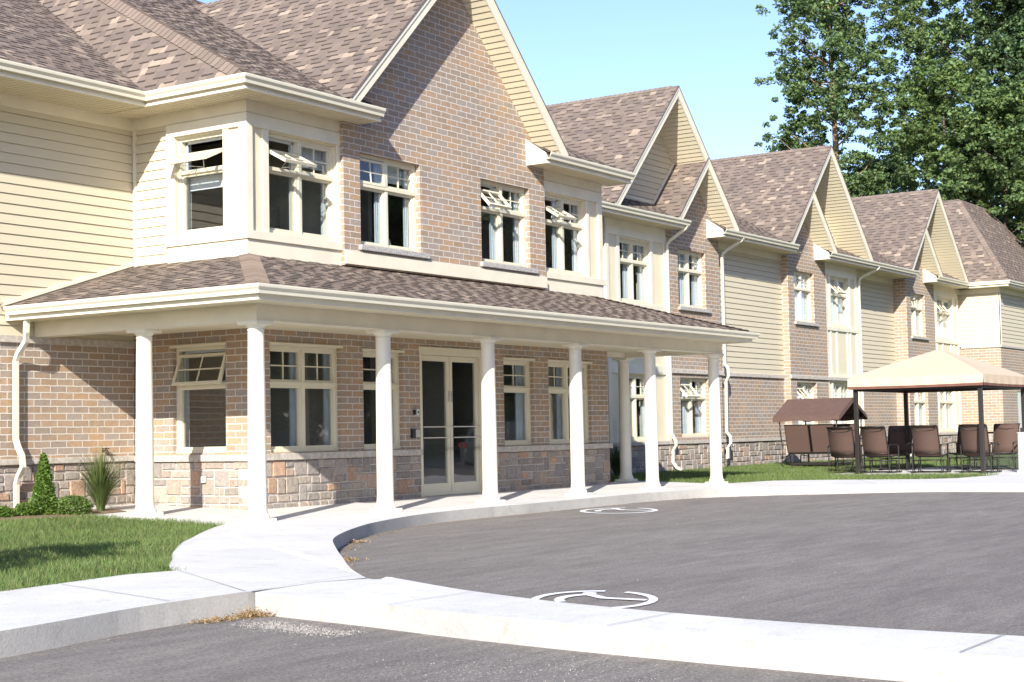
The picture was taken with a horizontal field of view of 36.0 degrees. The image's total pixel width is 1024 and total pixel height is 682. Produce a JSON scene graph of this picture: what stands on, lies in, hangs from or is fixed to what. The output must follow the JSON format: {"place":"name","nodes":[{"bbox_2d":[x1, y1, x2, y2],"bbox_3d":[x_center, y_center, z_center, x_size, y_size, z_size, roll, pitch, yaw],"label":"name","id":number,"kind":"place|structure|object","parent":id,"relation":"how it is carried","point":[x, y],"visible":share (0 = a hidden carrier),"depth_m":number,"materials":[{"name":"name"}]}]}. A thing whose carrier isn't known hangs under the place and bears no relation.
{"place":"outdoors","nodes":[
{"label":"outdoors","id":0,"kind":"place"},
{"bbox_2d":[0,513,223,590],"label":"lawn","id":1,"kind":"structure","parent":0,"point":[77,553],"depth_m":15.13,"materials":[{"name":"plant"}]},
{"bbox_2d":[0,509,124,520],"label":"mulch bed","id":2,"kind":"object","parent":1,"relation":"on","point":[94,511],"visible":0.42,"depth_m":20.96,"materials":[{"name":"brown soil"}]},
{"bbox_2d":[0,504,15,516],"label":"shrub","id":3,"kind":"object","parent":2,"relation":"on","point":[5,511],"visible":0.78,"depth_m":20.57,"materials":[{"name":"green plant"}]},
{"bbox_2d":[13,500,42,515],"bbox_3d":[-6.450,2.261,20.961,0.426,0.278,0.407,-3,-4,34],"label":"shrub","id":4,"kind":"object","parent":2,"relation":"on","point":[20,510],"visible":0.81,"depth_m":20.87,"materials":[{"name":"green plant"}]},
{"bbox_2d":[28,452,59,514],"bbox_3d":[-6.312,1.948,21.220,0.479,0.919,0.478,-3,-4,34],"label":"cedar shrub","id":5,"kind":"object","parent":2,"relation":"on","point":[43,487],"visible":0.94,"depth_m":21.14,"materials":[{"name":"green plant"}]},
{"bbox_2d":[54,494,93,514],"bbox_3d":[-5.929,2.239,21.261,0.574,0.342,0.551,-3,-4,34],"label":"shrub","id":6,"kind":"object","parent":2,"relation":"on","point":[85,505],"visible":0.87,"depth_m":21.14,"materials":[{"name":"green plant"}]},
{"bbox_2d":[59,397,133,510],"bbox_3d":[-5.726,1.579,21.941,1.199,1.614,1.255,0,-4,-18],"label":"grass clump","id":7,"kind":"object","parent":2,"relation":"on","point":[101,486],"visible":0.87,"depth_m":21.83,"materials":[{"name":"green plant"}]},
{"bbox_2d":[0,570,246,658],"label":"forecourt walk","id":8,"kind":"structure","parent":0,"point":[40,618],"depth_m":10.29,"materials":[{"name":"concrete"}]},
{"bbox_2d":[70,481,704,523],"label":"porch slab","id":9,"kind":"structure","parent":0,"point":[226,516],"depth_m":23.20,"materials":[{"name":"concrete"}]},
{"bbox_2d":[0,492,1023,681],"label":"parking lot","id":10,"kind":"structure","parent":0,"point":[957,565],"depth_m":12.51,"materials":[{"name":"grey asphalt"}]},
{"bbox_2d":[181,614,258,623],"bbox_3d":[-1.949,1.840,10.466,0.566,0.039,0.337,1,-4,-37],"label":"dry straw","id":11,"kind":"object","parent":10,"relation":"on","point":[220,619],"visible":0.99,"depth_m":10.46,"materials":[{"name":"beige plant"}]},
{"bbox_2d":[226,605,277,618],"bbox_3d":[-1.764,1.828,10.673,0.374,0.081,0.391,0,-4,-16],"label":"dry straw","id":12,"kind":"object","parent":10,"relation":"on","point":[255,613],"visible":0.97,"depth_m":10.65,"materials":[{"name":"beige plant"}]},
{"bbox_2d":[225,619,366,637],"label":"pale dust","id":13,"kind":"object","parent":10,"relation":"on","point":[277,626],"visible":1,"depth_m":9.94,"materials":[{"name":"stone"}]},
{"bbox_2d":[344,557,369,561],"bbox_3d":[-1.643,2.117,15.321,0.440,0.047,0.468,2,-4,-39],"label":"dry straw","id":14,"kind":"object","parent":10,"relation":"on","point":[348,559],"visible":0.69,"depth_m":15.30,"materials":[{"name":"beige plant"}]},
{"bbox_2d":[349,539,371,542],"bbox_3d":[-1.783,2.282,18.003,0.441,0.042,0.463,-2,-3,12],"label":"dry straw","id":15,"kind":"object","parent":10,"relation":"on","point":[356,541],"visible":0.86,"depth_m":17.95,"materials":[{"name":"beige plant"}]},
{"bbox_2d":[262,644,809,681],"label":"pale dust","id":16,"kind":"object","parent":10,"relation":"on","point":[520,672],"visible":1,"depth_m":7.98,"materials":[{"name":"stone"}]},
{"bbox_2d":[337,494,792,572],"bbox_3d":[0.574,2.441,21.299,3.271,0.021,17.209,-3,-4,22],"label":"dry straw","id":17,"kind":"object","parent":10,"relation":"on","point":[445,522],"visible":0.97,"depth_m":19.93,"materials":[{"name":"beige plant"}]},
{"bbox_2d":[142,508,1017,680],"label":"pebbles","id":18,"kind":"object","parent":10,"relation":"on","point":[622,597],"visible":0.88,"depth_m":13.00,"materials":[{"name":"stone"}]},
{"bbox_2d":[531,590,657,607],"bbox_3d":[0.586,1.853,11.296,0.918,0.002,1.272,-1,-3,-5],"label":"painted wheelchair symbol","id":19,"kind":"object","parent":10,"relation":"on","point":[652,598],"visible":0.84,"depth_m":11.47,"materials":[{"name":"white paint"}]},
{"bbox_2d":[580,508,657,512],"bbox_3d":[1.630,2.587,24.033,1.199,0.002,1.750,-1,-3,-4],"label":"painted wheelchair symbol","id":20,"kind":"object","parent":10,"relation":"on","point":[617,509],"visible":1,"depth_m":24.25,"materials":[{"name":"white paint"}]},
{"bbox_2d":[255,577,1023,681],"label":"median kerb","id":21,"kind":"structure","parent":10,"relation":"on","point":[903,655],"depth_m":8.48,"materials":[{"name":"concrete"}]},
{"bbox_2d":[169,478,988,610],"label":"sidewalk","id":22,"kind":"structure","parent":0,"point":[259,566],"depth_m":18.67,"materials":[{"name":"concrete"}]},
{"bbox_2d":[65,478,1005,651],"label":"joint lines","id":23,"kind":"object","parent":22,"relation":"on","point":[470,591],"visible":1,"depth_m":10.94,"materials":[{"name":"grey concrete"}]},
{"bbox_2d":[198,0,1021,231],"label":"sky","id":24,"kind":"structure","parent":0,"point":[572,50],"materials":[{"name":"blue"}]},
{"bbox_2d":[610,453,1017,482],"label":"lawn","id":25,"kind":"structure","parent":0,"point":[952,455],"depth_m":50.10,"materials":[{"name":"plant"}]},
{"bbox_2d":[0,0,1023,523],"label":"retirement residence","id":26,"kind":"structure","parent":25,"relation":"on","point":[538,294],"depth_m":25.83,"materials":[{"name":"beige brick"}]},
{"bbox_2d":[162,132,222,235],"bbox_3d":[-4.592,-2.306,23.097,1.020,1.500,0.628,-3,-4,34],"label":"window","id":27,"kind":"structure","parent":26,"relation":"in","point":[187,184],"depth_m":23.34,"materials":[{"name":"beige plastic"}]},
{"bbox_2d":[170,342,226,452],"bbox_3d":[-4.500,0.853,23.044,1.120,1.605,0.393,-3,-4,34],"label":"window","id":28,"kind":"structure","parent":26,"relation":"in","point":[183,352],"depth_m":23.19,"materials":[{"name":"beige plastic"}]},
{"bbox_2d":[269,204,279,226],"bbox_3d":[-3.610,-1.832,23.484,0.160,0.420,0.480,-3,-4,24],"label":"monitor","id":29,"kind":"object","parent":26,"relation":"in","point":[274,216],"visible":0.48,"depth_m":23.56,"materials":[{"name":"black plastic"}]},
{"bbox_2d":[268,133,334,240],"bbox_3d":[-3.130,-2.295,23.601,0.615,1.520,1.590,-3,-4,34],"label":"window","id":30,"kind":"structure","parent":26,"relation":"in","point":[301,154],"depth_m":23.71,"materials":[{"name":"beige plastic"}]},
{"bbox_2d":[268,342,342,452],"bbox_3d":[-3.174,0.862,23.515,0.345,1.620,1.640,-3,-4,34],"label":"window","id":31,"kind":"structure","parent":26,"relation":"in","point":[297,384],"depth_m":23.51,"materials":[{"name":"beige glass"}]},
{"bbox_2d":[362,348,404,449],"bbox_3d":[-2.101,0.929,25.009,0.215,1.580,1.060,-3,-4,34],"label":"window","id":32,"kind":"structure","parent":26,"relation":"in","point":[366,352],"depth_m":25.36,"materials":[{"name":"beige glass"}]},
{"bbox_2d":[360,154,416,251],"bbox_3d":[-2.109,-2.190,25.339,0.265,1.505,1.600,-3,-4,34],"label":"window","id":33,"kind":"structure","parent":26,"relation":"in","point":[385,172],"depth_m":25.37,"materials":[{"name":"beige glass"}]},
{"bbox_2d":[480,180,526,266],"bbox_3d":[-0.180,-2.069,28.022,0.502,1.505,1.590,-3,-4,34],"label":"window","id":34,"kind":"structure","parent":26,"relation":"in","point":[495,210],"depth_m":28.06,"materials":[{"name":"beige glass"}]},
{"bbox_2d":[502,357,534,444],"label":"window","id":35,"kind":"structure","parent":26,"relation":"in","point":[520,375],"depth_m":28.57,"materials":[{"name":"beige glass"}]},
{"bbox_2d":[545,194,584,275],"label":"window","id":36,"kind":"structure","parent":26,"relation":"in","point":[557,223],"depth_m":29.90,"materials":[{"name":"beige glass"}]},
{"bbox_2d":[547,360,591,443],"bbox_3d":[0.987,1.169,29.760,0.345,1.580,1.580,-3,-4,34],"label":"window","id":37,"kind":"structure","parent":26,"relation":"in","point":[560,389],"depth_m":29.71,"materials":[{"name":"beige glass"}]},
{"bbox_2d":[619,238,648,303],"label":"window","id":38,"kind":"structure","parent":26,"relation":"in","point":[631,249],"depth_m":36.92,"materials":[{"name":"beige glass"}]},
{"bbox_2d":[629,375,644,440],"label":"window","id":39,"kind":"structure","parent":26,"relation":"in","point":[632,378],"depth_m":36.69,"materials":[{"name":"beige glass"}]},
{"bbox_2d":[678,250,702,308],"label":"window","id":40,"kind":"structure","parent":26,"relation":"in","point":[686,259],"depth_m":39.31,"materials":[{"name":"beige glass"}]},
{"bbox_2d":[680,377,706,436],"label":"window","id":41,"kind":"structure","parent":26,"relation":"in","point":[686,388],"depth_m":39.04,"materials":[{"name":"beige glass"}]},
{"bbox_2d":[794,271,811,322],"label":"window","id":42,"kind":"structure","parent":26,"relation":"in","point":[802,291],"depth_m":45.32,"materials":[{"name":"beige glass"}]},
{"bbox_2d":[797,382,814,424],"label":"window","id":43,"kind":"structure","parent":26,"relation":"in","point":[804,390],"depth_m":44.85,"materials":[{"name":"beige glass"}]},
{"bbox_2d":[830,277,847,327],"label":"window","id":44,"kind":"structure","parent":26,"relation":"in","point":[838,286],"depth_m":47.35,"materials":[{"name":"beige glass"}]},
{"bbox_2d":[834,383,849,423],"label":"window","id":45,"kind":"structure","parent":26,"relation":"in","point":[841,390],"depth_m":47.32,"materials":[{"name":"beige glass"}]},
{"bbox_2d":[910,293,922,336],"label":"window","id":46,"kind":"structure","parent":26,"relation":"in","point":[916,300],"depth_m":53.34,"materials":[{"name":"beige glass"}]},
{"bbox_2d":[914,393,925,424],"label":"window","id":47,"kind":"structure","parent":26,"relation":"in","point":[919,398],"depth_m":53.24,"materials":[{"name":"beige glass"}]},
{"bbox_2d":[937,298,950,340],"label":"window","id":48,"kind":"structure","parent":26,"relation":"in","point":[943,306],"depth_m":55.46,"materials":[{"name":"beige glass"}]},
{"bbox_2d":[940,392,954,430],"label":"window","id":49,"kind":"structure","parent":26,"relation":"in","point":[946,398],"depth_m":55.56,"materials":[{"name":"beige glass"}]},
{"bbox_2d":[1018,391,1021,430],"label":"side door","id":50,"kind":"structure","parent":26,"relation":"in","point":[1019,392],"depth_m":57.61,"materials":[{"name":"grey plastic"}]},
{"bbox_2d":[609,418,632,475],"bbox_3d":[2.298,2.350,34.610,0.997,1.315,1.014,-3,-4,34],"label":"grass clump","id":51,"kind":"object","parent":25,"relation":"on","point":[615,466],"visible":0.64,"depth_m":34.50,"materials":[{"name":"green plant"}]},
{"bbox_2d":[772,397,867,467],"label":"canopy swing","id":52,"kind":"object","parent":25,"relation":"on","point":[805,438],"visible":0.73,"depth_m":40.18,"materials":[{"name":"brown fabric"}]},
{"bbox_2d":[924,71,1023,247],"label":"broadleaf tree","id":53,"kind":"object","parent":25,"relation":"on","point":[999,117],"visible":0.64,"depth_m":61.63,"materials":[{"name":"green plant"}]},
{"bbox_2d":[955,0,1023,241],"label":"broadleaf tree","id":54,"kind":"object","parent":25,"relation":"on","point":[1016,22],"visible":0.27,"depth_m":69.04,"materials":[{"name":"green plant"}]},
{"bbox_2d":[821,468,1023,491],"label":"path","id":55,"kind":"structure","parent":0,"point":[1008,481],"depth_m":28.61,"materials":[{"name":"concrete"}]},
{"bbox_2d":[826,426,867,472],"bbox_3d":[7.710,2.511,36.319,0.685,1.070,0.890,-3,-4,32],"label":"patio chair","id":56,"kind":"object","parent":55,"relation":"on","point":[841,443],"visible":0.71,"depth_m":36.12,"materials":[{"name":"brown fabric"}]},
{"bbox_2d":[859,426,901,472],"bbox_3d":[8.391,2.473,35.903,0.685,1.070,0.890,-4,-4,36],"label":"patio chair","id":57,"kind":"object","parent":55,"relation":"on","point":[874,442],"visible":1,"depth_m":35.72,"materials":[{"name":"brown fabric"}]},
{"bbox_2d":[878,425,915,470],"bbox_3d":[9.293,2.580,38.013,0.685,1.070,0.890,-3,-4,31],"label":"patio chair","id":58,"kind":"object","parent":55,"relation":"on","point":[896,434],"visible":0.64,"depth_m":38.22,"materials":[{"name":"brown fabric"}]},
{"bbox_2d":[910,425,951,472],"bbox_3d":[9.369,2.417,35.278,0.685,1.070,0.890,-3,-4,32],"label":"patio chair","id":59,"kind":"object","parent":55,"relation":"on","point":[926,441],"visible":0.97,"depth_m":35.08,"materials":[{"name":"brown fabric"}]},
{"bbox_2d":[848,349,1023,473],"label":"gazebo","id":60,"kind":"object","parent":55,"relation":"on","point":[939,370],"visible":0.96,"depth_m":35.15,"materials":[{"name":"beige fabric"}]},
{"bbox_2d":[945,426,980,469],"bbox_3d":[10.685,2.498,37.089,0.685,1.070,0.890,-4,-4,38],"label":"patio chair","id":61,"kind":"object","parent":55,"relation":"on","point":[958,442],"visible":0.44,"depth_m":37.27,"materials":[{"name":"brown metal"}]},
{"bbox_2d":[959,424,1001,472],"bbox_3d":[10.273,2.357,34.582,0.685,1.070,0.890,-3,-4,35],"label":"patio chair","id":62,"kind":"object","parent":55,"relation":"on","point":[970,444],"visible":0.95,"depth_m":34.42,"materials":[{"name":"brown metal"}]},
{"bbox_2d":[985,423,1019,469],"bbox_3d":[11.386,2.449,36.504,0.685,1.070,0.890,-3,-4,34],"label":"patio chair","id":63,"kind":"object","parent":55,"relation":"on","point":[1005,436],"visible":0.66,"depth_m":36.71,"materials":[{"name":"brown fabric"}]},
{"bbox_2d":[1016,428,1023,472],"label":"utility pedestal","id":64,"kind":"object","parent":55,"relation":"on","point":[1020,437],"visible":1,"depth_m":34.06,"materials":[{"name":"grey plastic"}]},
{"bbox_2d":[922,459,1017,467],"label":"lawn","id":65,"kind":"structure","parent":0,"point":[1006,462],"depth_m":41.56,"materials":[{"name":"plant"}]},
{"label":"ground","id":66,"kind":"structure","parent":0,"visible":0},
{"bbox_2d":[771,106,829,149],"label":"broadleaf tree","id":67,"kind":"object","parent":66,"relation":"on","point":[809,127],"visible":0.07,"depth_m":76.99,"materials":[{"name":"green plant"}]},
{"bbox_2d":[753,0,916,197],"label":"broadleaf tree","id":68,"kind":"object","parent":66,"relation":"on","point":[833,100],"visible":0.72,"depth_m":75.04,"materials":[{"name":"green plant"}]},
{"bbox_2d":[845,152,916,194],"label":"broadleaf tree","id":69,"kind":"object","parent":66,"relation":"on","point":[886,170],"visible":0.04,"depth_m":84.08,"materials":[{"name":"green plant"}]},
{"bbox_2d":[865,0,973,194],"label":"broadleaf tree","id":70,"kind":"object","parent":66,"relation":"on","point":[898,19],"visible":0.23,"depth_m":78.41,"materials":[{"name":"green plant"}]},
{"bbox_2d":[884,55,1008,212],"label":"broadleaf tree","id":71,"kind":"object","parent":66,"relation":"on","point":[938,86],"visible":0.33,"depth_m":63.67,"materials":[{"name":"green plant"}]},
{"bbox_2d":[903,0,1020,220],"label":"broadleaf tree","id":72,"kind":"object","parent":66,"relation":"on","point":[931,41],"visible":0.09,"depth_m":72.89,"materials":[{"name":"green plant"}]},
{"bbox_2d":[942,0,1023,234],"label":"broadleaf tree","id":73,"kind":"object","parent":66,"relation":"on","point":[981,22],"visible":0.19,"depth_m":70.77,"materials":[{"name":"green plant"}]}
]}

